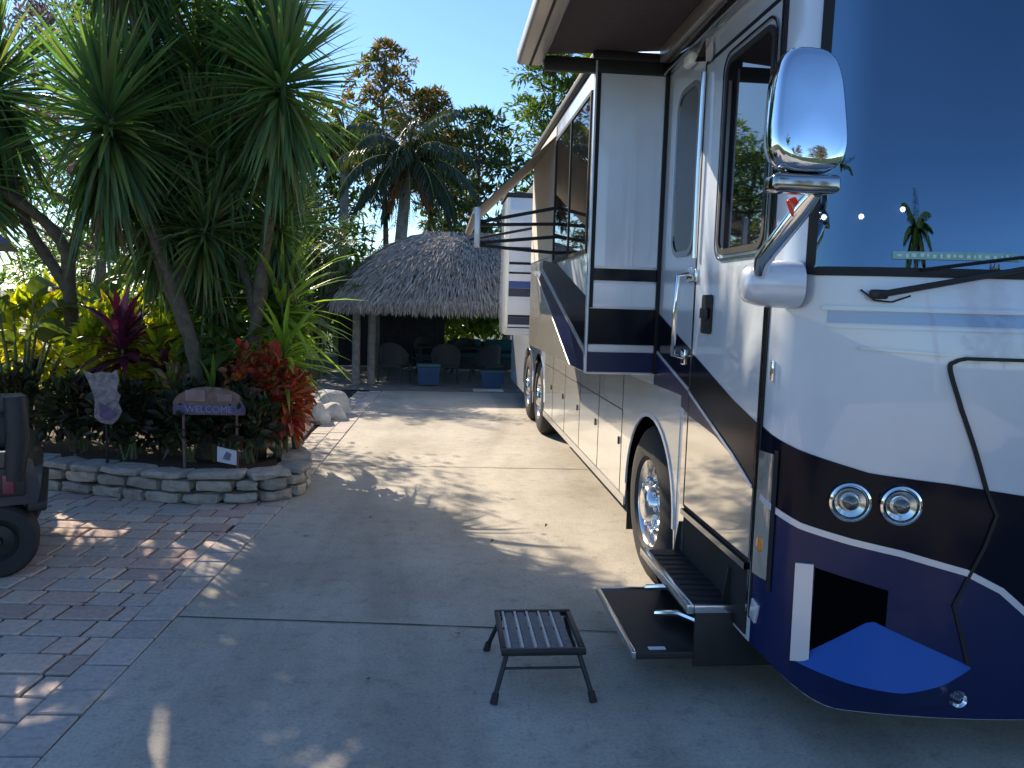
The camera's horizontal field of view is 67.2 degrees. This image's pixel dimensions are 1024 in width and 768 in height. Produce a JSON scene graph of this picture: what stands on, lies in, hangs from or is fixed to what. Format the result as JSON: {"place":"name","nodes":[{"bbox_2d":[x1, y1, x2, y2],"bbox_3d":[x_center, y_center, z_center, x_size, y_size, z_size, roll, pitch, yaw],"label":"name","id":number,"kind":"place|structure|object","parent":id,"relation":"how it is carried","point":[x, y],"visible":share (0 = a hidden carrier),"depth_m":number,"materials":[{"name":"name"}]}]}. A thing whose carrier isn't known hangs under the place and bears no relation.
{"place":"outdoors","nodes":[
{"label":"outdoors","id":0,"kind":"place"},
{"bbox_2d":[0,390,368,759],"bbox_3d":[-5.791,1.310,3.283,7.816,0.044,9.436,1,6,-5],"label":"paver path","id":1,"kind":"structure","parent":0,"point":[97,522],"depth_m":4.85,"materials":[{"name":"stone"}]},
{"bbox_2d":[0,234,48,577],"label":"golf cart","id":2,"kind":"object","parent":1,"relation":"on","point":[24,478],"visible":1,"depth_m":4.79,"materials":[{"name":"black paint"}]},
{"bbox_2d":[43,442,312,503],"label":"garden wall","id":3,"kind":"structure","parent":1,"relation":"on","point":[287,476],"depth_m":6.70,"materials":[{"name":"stone"}]},
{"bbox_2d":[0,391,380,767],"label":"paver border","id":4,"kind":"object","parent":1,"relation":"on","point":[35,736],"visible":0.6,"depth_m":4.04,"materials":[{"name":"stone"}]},
{"bbox_2d":[312,389,351,413],"bbox_3d":[-2.880,0.268,11.983,0.728,0.373,0.720,7,8,39],"label":"boulder","id":5,"kind":"object","parent":4,"relation":"on","point":[341,398],"visible":0.38,"depth_m":11.83,"materials":[{"name":"stone"}]},
{"bbox_2d":[323,402,345,419],"bbox_3d":[-2.725,0.388,11.512,0.504,0.243,0.531,1,6,-5],"label":"boulder","id":6,"kind":"object","parent":4,"relation":"on","point":[335,411],"visible":0.58,"depth_m":11.36,"materials":[{"name":"stone"}]},
{"bbox_2d":[306,401,330,424],"bbox_3d":[-2.899,0.406,11.089,0.566,0.338,0.629,1,6,-5],"label":"boulder","id":7,"kind":"object","parent":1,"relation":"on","point":[320,414],"visible":0.31,"depth_m":10.94,"materials":[{"name":"stone"}]},
{"bbox_2d":[31,384,338,501],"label":"garden bed soil","id":8,"kind":"structure","parent":0,"point":[97,450],"depth_m":7.40,"materials":[{"name":"brown soil"}]},
{"bbox_2d":[0,331,46,366],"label":"back shrub","id":9,"kind":"object","parent":8,"relation":"on","point":[12,359],"visible":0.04,"depth_m":10.09,"materials":[{"name":"green plant"}]},
{"bbox_2d":[0,354,69,438],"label":"dark shrub","id":10,"kind":"object","parent":8,"relation":"on","point":[22,382],"visible":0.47,"depth_m":7.59,"materials":[{"name":"green plant"}]},
{"bbox_2d":[13,252,80,354],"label":"areca palm","id":11,"kind":"object","parent":8,"relation":"on","point":[20,266],"visible":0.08,"depth_m":11.08,"materials":[{"name":"green plant"}]},
{"bbox_2d":[0,269,109,419],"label":"lime croton","id":12,"kind":"object","parent":8,"relation":"on","point":[22,295],"visible":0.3,"depth_m":8.27,"materials":[{"name":"green plant"}]},
{"bbox_2d":[1,186,126,292],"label":"areca palm","id":13,"kind":"object","parent":8,"relation":"on","point":[82,268],"visible":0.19,"depth_m":13.91,"materials":[{"name":"green plant"}]},
{"bbox_2d":[0,0,136,439],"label":"yucca tree","id":14,"kind":"object","parent":8,"relation":"on","point":[13,196],"visible":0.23,"depth_m":7.90,"materials":[{"name":"green plant"}]},
{"bbox_2d":[0,276,137,425],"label":"bird of paradise","id":15,"kind":"object","parent":8,"relation":"on","point":[51,330],"visible":0.41,"depth_m":7.88,"materials":[{"name":"green plant"}]},
{"bbox_2d":[29,368,114,451],"bbox_3d":[-4.155,0.287,7.397,0.847,0.882,0.778,6,8,36],"label":"dark shrub","id":16,"kind":"object","parent":8,"relation":"on","point":[62,389],"visible":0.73,"depth_m":7.28,"materials":[{"name":"green plant"}]},
{"bbox_2d":[3,0,182,302],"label":"flowering tree","id":17,"kind":"object","parent":8,"relation":"on","point":[39,8],"visible":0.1,"depth_m":11.07,"materials":[{"name":"green plant"}]},
{"bbox_2d":[83,370,121,462],"bbox_3d":[-3.618,0.364,6.829,0.310,0.990,0.046,0,6,-11],"label":"figure plaque","id":18,"kind":"object","parent":8,"relation":"on","point":[106,396],"visible":0.94,"depth_m":6.79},
{"bbox_2d":[54,286,154,443],"bbox_3d":[-4.042,-0.172,7.832,0.978,1.646,1.112,1,6,-9],"label":"lime croton","id":19,"kind":"object","parent":8,"relation":"on","point":[91,324],"visible":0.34,"depth_m":7.60,"materials":[{"name":"green plant"}]},
{"bbox_2d":[75,374,170,459],"bbox_3d":[-3.604,0.328,7.190,0.838,0.874,0.714,-2,7,-30],"label":"dark shrub","id":20,"kind":"object","parent":8,"relation":"on","point":[136,401],"visible":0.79,"depth_m":7.10,"materials":[{"name":"green plant"}]},
{"bbox_2d":[72,278,175,451],"bbox_3d":[-3.750,-0.151,7.490,0.960,1.787,0.946,-1,7,-22],"label":"cordyline","id":21,"kind":"object","parent":8,"relation":"on","point":[124,327],"visible":0.81,"depth_m":7.41,"materials":[{"name":"purple plant"}]},
{"bbox_2d":[0,0,279,459],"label":"yucca tree","id":22,"kind":"object","parent":8,"relation":"on","point":[116,172],"visible":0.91,"depth_m":6.97,"materials":[{"name":"green plant"}]},
{"bbox_2d":[123,342,188,452],"bbox_3d":[-3.448,0.148,7.520,0.654,1.204,0.508,-1,7,-21],"label":"cordyline","id":23,"kind":"object","parent":8,"relation":"on","point":[164,355],"visible":0.31,"depth_m":7.47,"materials":[{"name":"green plant"}]},
{"bbox_2d":[115,309,203,449],"bbox_3d":[-3.495,-0.048,7.814,0.950,1.434,1.061,-4,8,-41],"label":"lime croton","id":24,"kind":"object","parent":8,"relation":"on","point":[157,338],"visible":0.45,"depth_m":7.53,"materials":[{"name":"green plant"}]},
{"bbox_2d":[76,253,253,333],"bbox_3d":[-3.717,-0.442,8.754,2.209,2.094,2.160,-2,7,-29],"label":"bird of paradise","id":25,"kind":"object","parent":8,"relation":"on","point":[104,277],"visible":0.04,"depth_m":8.51,"materials":[{"name":"green plant"}]},
{"bbox_2d":[145,358,191,455],"bbox_3d":[-3.302,0.221,7.502,0.529,0.996,0.758,-2,7,-31],"label":"mixed croton","id":26,"kind":"object","parent":8,"relation":"on","point":[168,377],"visible":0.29,"depth_m":7.32,"materials":[{"name":"green plant"}]},
{"bbox_2d":[121,284,227,425],"bbox_3d":[-3.804,-0.323,8.565,1.556,1.806,0.908,-3,8,-38],"label":"lime croton","id":27,"kind":"object","parent":8,"relation":"on","point":[153,311],"visible":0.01,"depth_m":8.36,"materials":[{"name":"green plant"}]},
{"bbox_2d":[142,374,226,461],"bbox_3d":[-3.053,0.344,7.090,0.913,0.900,0.700,4,6,18],"label":"dark shrub","id":28,"kind":"object","parent":8,"relation":"on","point":[198,425],"visible":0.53,"depth_m":7.00,"materials":[{"name":"green plant"}]},
{"bbox_2d":[34,0,357,443],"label":"yucca tree","id":29,"kind":"object","parent":8,"relation":"on","point":[170,9],"visible":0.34,"depth_m":7.52,"materials":[{"name":"green plant"}]},
{"bbox_2d":[162,212,255,455],"bbox_3d":[-3.012,-0.591,7.721,1.039,2.656,0.798,0,6,-13],"label":"tall shrub","id":30,"kind":"object","parent":8,"relation":"on","point":[212,340],"visible":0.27,"depth_m":7.60,"materials":[{"name":"green plant"}]},
{"bbox_2d":[173,387,245,468],"bbox_3d":[-2.693,0.452,6.864,0.620,0.859,0.056,1,6,-5],"label":"garden plaque","id":31,"kind":"object","parent":8,"relation":"on","point":[206,401],"visible":0.98,"depth_m":6.82,"materials":[{"name":"brown wood"}]},
{"bbox_2d":[186,352,233,461],"bbox_3d":[-2.867,0.238,7.285,0.576,1.107,0.576,2,6,1],"label":"dracaena","id":32,"kind":"object","parent":8,"relation":"on","point":[211,379],"visible":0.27,"depth_m":7.23,"materials":[{"name":"green plant"}]},
{"bbox_2d":[189,362,242,449],"bbox_3d":[-2.857,0.250,7.646,0.939,0.976,0.721,5,7,29],"label":"dark shrub","id":33,"kind":"object","parent":8,"relation":"on","point":[220,379],"visible":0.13,"depth_m":7.47,"materials":[{"name":"green plant"}]},
{"bbox_2d":[217,446,236,468],"bbox_3d":[-2.533,0.712,6.845,0.173,0.315,0.019,2,6,0],"label":"yard sign","id":34,"kind":"object","parent":8,"relation":"on","point":[226,455],"visible":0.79,"depth_m":6.83,"materials":[{"name":"white plastic"}]},
{"bbox_2d":[214,373,285,462],"bbox_3d":[-2.416,0.339,7.093,0.593,0.939,0.826,-2,7,-33],"label":"dark shrub","id":35,"kind":"object","parent":8,"relation":"on","point":[259,405],"visible":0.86,"depth_m":7.01,"materials":[{"name":"green plant"}]},
{"bbox_2d":[216,338,290,461],"bbox_3d":[-2.443,0.176,7.336,0.610,1.247,0.726,5,7,29],"label":"red croton","id":36,"kind":"object","parent":8,"relation":"on","point":[253,360],"visible":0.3,"depth_m":7.21,"materials":[{"name":"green plant"}]},
{"bbox_2d":[195,307,334,370],"bbox_3d":[-2.538,-0.031,7.854,1.482,1.526,1.238,1,6,-5],"label":"bird of paradise","id":37,"kind":"object","parent":8,"relation":"on","point":[220,358],"visible":0.24,"depth_m":7.62,"materials":[{"name":"green plant"}]},
{"bbox_2d":[145,0,387,458],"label":"yucca tree","id":38,"kind":"object","parent":8,"relation":"on","point":[280,127],"visible":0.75,"depth_m":7.23,"materials":[{"name":"green plant"}]},
{"bbox_2d":[233,231,317,445],"bbox_3d":[-2.517,-0.535,8.152,0.883,2.486,0.998,0,6,-11],"label":"tall shrub","id":39,"kind":"object","parent":8,"relation":"on","point":[303,329],"visible":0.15,"depth_m":8.01,"materials":[{"name":"green plant"}]},
{"bbox_2d":[238,339,315,457],"bbox_3d":[-2.259,0.185,7.401,0.706,1.228,0.721,4,6,18],"label":"red croton","id":40,"kind":"object","parent":8,"relation":"on","point":[279,395],"visible":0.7,"depth_m":7.31,"materials":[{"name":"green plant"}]},
{"bbox_2d":[211,295,353,448],"bbox_3d":[-2.245,-0.061,7.644,1.292,1.659,1.201,2,6,7],"label":"dracaena","id":41,"kind":"object","parent":8,"relation":"on","point":[283,338],"visible":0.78,"depth_m":7.49,"materials":[{"name":"green plant"}]},
{"bbox_2d":[202,215,364,441],"bbox_3d":[-2.371,-0.518,7.904,1.718,2.507,1.702,1,6,-5],"label":"dracaena","id":42,"kind":"object","parent":8,"relation":"on","point":[281,296],"visible":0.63,"depth_m":7.72,"materials":[{"name":"green plant"}]},
{"bbox_2d":[273,368,318,449],"bbox_3d":[-2.193,0.289,7.713,0.498,0.956,0.485,2,6,0],"label":"red croton","id":43,"kind":"object","parent":8,"relation":"on","point":[303,378],"visible":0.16,"depth_m":7.67,"materials":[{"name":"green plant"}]},
{"bbox_2d":[235,373,242,462],"bbox_3d":[-2.553,0.326,7.210,0.110,0.885,0.138,7,8,40],"label":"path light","id":44,"kind":"object","parent":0,"point":[239,375],"visible":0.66,"depth_m":7.16,"materials":[{"name":"black metal"}]},
{"bbox_2d":[0,290,511,392],"bbox_3d":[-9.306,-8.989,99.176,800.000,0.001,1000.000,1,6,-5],"label":"ground","id":45,"kind":"structure","parent":0,"point":[333,359],"depth_m":22.20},
{"bbox_2d":[0,138,143,344],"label":"broadleaf tree","id":46,"kind":"object","parent":45,"relation":"on","point":[31,261],"visible":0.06,"depth_m":19.67,"materials":[{"name":"green plant"}]},
{"bbox_2d":[111,173,325,354],"bbox_3d":[-7.149,-3.500,18.567,5.450,6.503,4.433,1,6,-3],"label":"broadleaf tree","id":47,"kind":"object","parent":45,"relation":"on","point":[258,244],"depth_m":18.52,"materials":[{"name":"green plant"}]},
{"bbox_2d":[234,180,355,368],"bbox_3d":[-5.081,-2.511,18.071,2.688,4.751,2.644,3,6,11],"label":"broadleaf tree","id":48,"kind":"object","parent":45,"relation":"on","point":[323,262],"visible":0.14,"depth_m":18.03,"materials":[{"name":"green plant"}]},
{"bbox_2d":[261,99,380,353],"bbox_3d":[-6.154,-4.893,24.183,4.301,8.146,4.313,0,6,-12],"label":"broadleaf tree","id":49,"kind":"object","parent":45,"relation":"on","point":[332,187],"visible":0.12,"depth_m":23.82,"materials":[{"name":"green plant"}]},
{"bbox_2d":[289,194,369,378],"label":"areca palm","id":50,"kind":"object","parent":45,"relation":"on","point":[317,374],"visible":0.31,"depth_m":15.63,"materials":[{"name":"green plant"}]},
{"bbox_2d":[306,251,360,354],"bbox_3d":[-5.434,-2.425,23.415,3.229,3.253,2.261,-4,8,-40],"label":"hedge shrub","id":51,"kind":"object","parent":45,"relation":"on","point":[340,276],"visible":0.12,"depth_m":23.19,"materials":[{"name":"green plant"}]},
{"bbox_2d":[307,91,385,356],"bbox_3d":[-5.142,-4.723,23.288,2.893,7.990,2.585,4,7,24],"label":"palm tree","id":52,"kind":"object","parent":45,"relation":"on","point":[344,198],"visible":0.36,"depth_m":22.98,"materials":[{"name":"green plant"}]},
{"bbox_2d":[307,197,396,296],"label":"areca palm","id":53,"kind":"object","parent":45,"relation":"on","point":[370,252],"visible":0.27,"depth_m":21.18,"materials":[{"name":"green plant"}]},
{"bbox_2d":[335,35,437,246],"bbox_3d":[-4.486,-6.111,25.303,3.345,10.352,3.487,6,8,38],"label":"pine tree","id":54,"kind":"object","parent":45,"relation":"on","point":[384,72],"visible":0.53,"depth_m":24.86,"materials":[{"name":"green plant"}]},
{"bbox_2d":[324,94,480,240],"bbox_3d":[-2.849,-3.890,20.582,3.891,7.063,3.675,-3,8,-38],"label":"palm tree","id":55,"kind":"object","parent":45,"relation":"on","point":[406,163],"visible":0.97,"depth_m":19.91,"materials":[{"name":"green plant"}]},
{"bbox_2d":[393,84,472,230],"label":"pine tree","id":56,"kind":"object","parent":45,"relation":"on","point":[426,115],"visible":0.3,"depth_m":25.51,"materials":[{"name":"green plant"}]},
{"bbox_2d":[411,125,493,233],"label":"pine tree","id":57,"kind":"object","parent":45,"relation":"on","point":[419,207],"visible":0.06,"depth_m":33.19,"materials":[{"name":"green plant"}]},
{"bbox_2d":[432,311,496,343],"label":"hedge shrub","id":58,"kind":"object","parent":45,"relation":"on","point":[466,325],"visible":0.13,"depth_m":22.96,"materials":[{"name":"green plant"}]},
{"bbox_2d":[415,104,527,338],"bbox_3d":[-1.396,-5.243,26.353,3.953,8.579,4.424,1,6,-5],"label":"pine tree","id":59,"kind":"object","parent":45,"relation":"on","point":[477,131],"visible":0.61,"depth_m":25.59,"materials":[{"name":"green plant"}]},
{"bbox_2d":[445,314,511,340],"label":"hedge shrub","id":60,"kind":"object","parent":45,"relation":"on","point":[494,324],"visible":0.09,"depth_m":22.99,"materials":[{"name":"green plant"}]},
{"bbox_2d":[479,54,580,232],"bbox_3d":[1.357,-6.485,26.939,4.836,11.078,5.064,3,6,13],"label":"broadleaf tree","id":61,"kind":"object","parent":45,"relation":"on","point":[533,106],"visible":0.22,"depth_m":25.91,"materials":[{"name":"green plant"}]},
{"bbox_2d":[528,53,591,110],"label":"broadleaf tree","id":62,"kind":"object","parent":45,"relation":"on","point":[586,55],"depth_m":26.05,"materials":[{"name":"green plant"}]},
{"bbox_2d":[0,0,583,293],"label":"sky","id":63,"kind":"structure","parent":0,"point":[464,47],"materials":[{"name":"blue"}]},
{"bbox_2d":[310,365,524,392],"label":"hut floor","id":64,"kind":"structure","parent":0,"point":[447,380],"depth_m":16.84,"materials":[{"name":"grey concrete"}]},
{"bbox_2d":[377,342,410,383],"bbox_3d":[-2.531,-0.467,16.575,0.644,0.882,0.570,3,6,14],"label":"patio chair","id":65,"kind":"object","parent":64,"relation":"on","point":[393,355],"visible":1,"depth_m":16.33,"materials":[{"name":"wicker"}]},
{"bbox_2d":[316,231,510,384],"bbox_3d":[-0.895,-1.803,17.837,6.707,3.361,5.805,1,6,-5],"label":"thatched hut","id":66,"kind":"object","parent":64,"relation":"on","point":[430,273],"visible":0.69,"depth_m":15.68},
{"bbox_2d":[336,278,444,366],"bbox_3d":[-3.138,-1.590,20.015,2.800,2.250,0.072,1,6,-5],"label":"privacy screen","id":67,"kind":"object","parent":66,"relation":"attached to","point":[404,331],"visible":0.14,"depth_m":20.01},
{"bbox_2d":[410,337,434,374],"bbox_3d":[-2.139,-0.695,18.827,0.644,0.882,0.570,-1,7,-23],"label":"patio chair","id":68,"kind":"object","parent":64,"relation":"on","point":[426,354],"visible":0.52,"depth_m":18.93,"materials":[{"name":"wicker"}]},
{"bbox_2d":[415,363,439,384],"bbox_3d":[-1.775,-0.213,16.176,0.508,0.440,0.340,0,6,-11],"label":"cooler","id":69,"kind":"object","parent":64,"relation":"on","point":[427,373],"visible":1,"depth_m":16.02,"materials":[{"name":"blue plastic"}]},
{"bbox_2d":[431,344,460,384],"bbox_3d":[-1.438,-0.452,16.729,0.644,0.882,0.570,1,6,-5],"label":"patio chair","id":70,"kind":"object","parent":64,"relation":"on","point":[446,356],"visible":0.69,"depth_m":16.48,"materials":[{"name":"wicker"}]},
{"bbox_2d":[417,344,485,376],"bbox_3d":[-1.398,-0.511,17.897,1.600,0.750,0.900,1,6,-5],"label":"patio table","id":71,"kind":"object","parent":64,"relation":"on","point":[422,346],"visible":0.59,"depth_m":17.48,"materials":[{"name":"wicker"}]},
{"bbox_2d":[451,338,475,374],"bbox_3d":[-1.208,-0.700,19.116,0.644,0.882,0.570,2,6,0],"label":"patio chair","id":72,"kind":"object","parent":64,"relation":"on","point":[464,341],"visible":0.45,"depth_m":19.25,"materials":[{"name":"wicker"}]},
{"bbox_2d":[444,338,511,369],"bbox_3d":[-0.738,-0.743,19.449,1.940,0.760,0.800,1,6,-5],"label":"outdoor sofa","id":73,"kind":"object","parent":64,"relation":"on","point":[505,356],"visible":0.19,"depth_m":19.28,"materials":[{"name":"wicker"}]},
{"bbox_2d":[469,344,502,382],"bbox_3d":[-0.560,-0.463,17.064,0.644,0.882,0.570,-4,8,-42],"label":"patio chair","id":74,"kind":"object","parent":64,"relation":"on","point":[488,357],"visible":0.9,"depth_m":16.81,"materials":[{"name":"wicker"}]},
{"bbox_2d":[473,388,503,391],"bbox_3d":[-0.484,0.125,15.577,0.600,0.015,0.400,1,6,-5],"label":"doormat","id":75,"kind":"object","parent":64,"relation":"on","point":[488,390],"visible":1,"depth_m":15.47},
{"bbox_2d":[479,369,504,388],"bbox_3d":[-0.422,-0.097,16.013,0.520,0.380,0.360,1,6,-5],"label":"storage tub","id":76,"kind":"object","parent":64,"relation":"on","point":[491,379],"visible":1,"depth_m":15.86,"materials":[{"name":"blue plastic"}]},
{"bbox_2d":[438,316,469,343],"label":"hedge shrub","id":77,"kind":"object","parent":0,"point":[446,340],"depth_m":23.66,"materials":[{"name":"green plant"}]},
{"bbox_2d":[33,391,1023,767],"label":"driveway","id":78,"kind":"structure","parent":0,"point":[417,553],"depth_m":3.86,"materials":[{"name":"concrete"}]},
{"bbox_2d":[178,616,616,631],"bbox_3d":[1.416,1.395,4.244,6.567,0.001,0.018,2,6,1],"label":"expansion joint","id":79,"kind":"object","parent":78,"relation":"on","point":[355,622],"visible":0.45,"depth_m":4.29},
{"bbox_2d":[321,464,550,468],"bbox_3d":[1.117,0.939,8.441,6.347,0.001,0.018,1,6,-3],"label":"expansion joint","id":80,"kind":"object","parent":78,"relation":"on","point":[440,466],"visible":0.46,"depth_m":8.36,"materials":[{"name":"grey concrete"}]},
{"bbox_2d":[483,609,596,704],"bbox_3d":[0.122,1.300,3.740,0.491,0.242,0.573,1,6,-5],"label":"step stool","id":81,"kind":"object","parent":78,"relation":"on","point":[563,632],"visible":1,"depth_m":3.64,"materials":[{"name":"black metal"}]},
{"bbox_2d":[465,0,1023,719],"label":"motorhome","id":82,"kind":"object","parent":78,"relation":"on","point":[761,316],"visible":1,"depth_m":3.10,"materials":[{"name":"silver metal"}]},
{"bbox_2d":[671,80,700,256],"bbox_3d":[0.984,-1.201,4.356,0.012,0.950,0.410,1,6,-5],"label":"window frame","id":83,"kind":"structure","parent":82,"relation":"in","point":[697,83],"depth_m":4.44,"materials":[{"name":"silver metal"}]},
{"bbox_2d":[674,86,698,251],"bbox_3d":[0.987,-1.201,4.356,0.005,0.920,0.380,1,6,-5],"label":"side window","id":84,"kind":"structure","parent":82,"relation":"in","point":[688,118],"depth_m":4.36,"materials":[{"name":"grey glass"}]},
{"bbox_2d":[683,0,785,560],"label":"entry door","id":85,"kind":"structure","parent":82,"relation":"in","point":[732,204],"depth_m":3.67,"materials":[{"name":"silver metal"}]}
]}

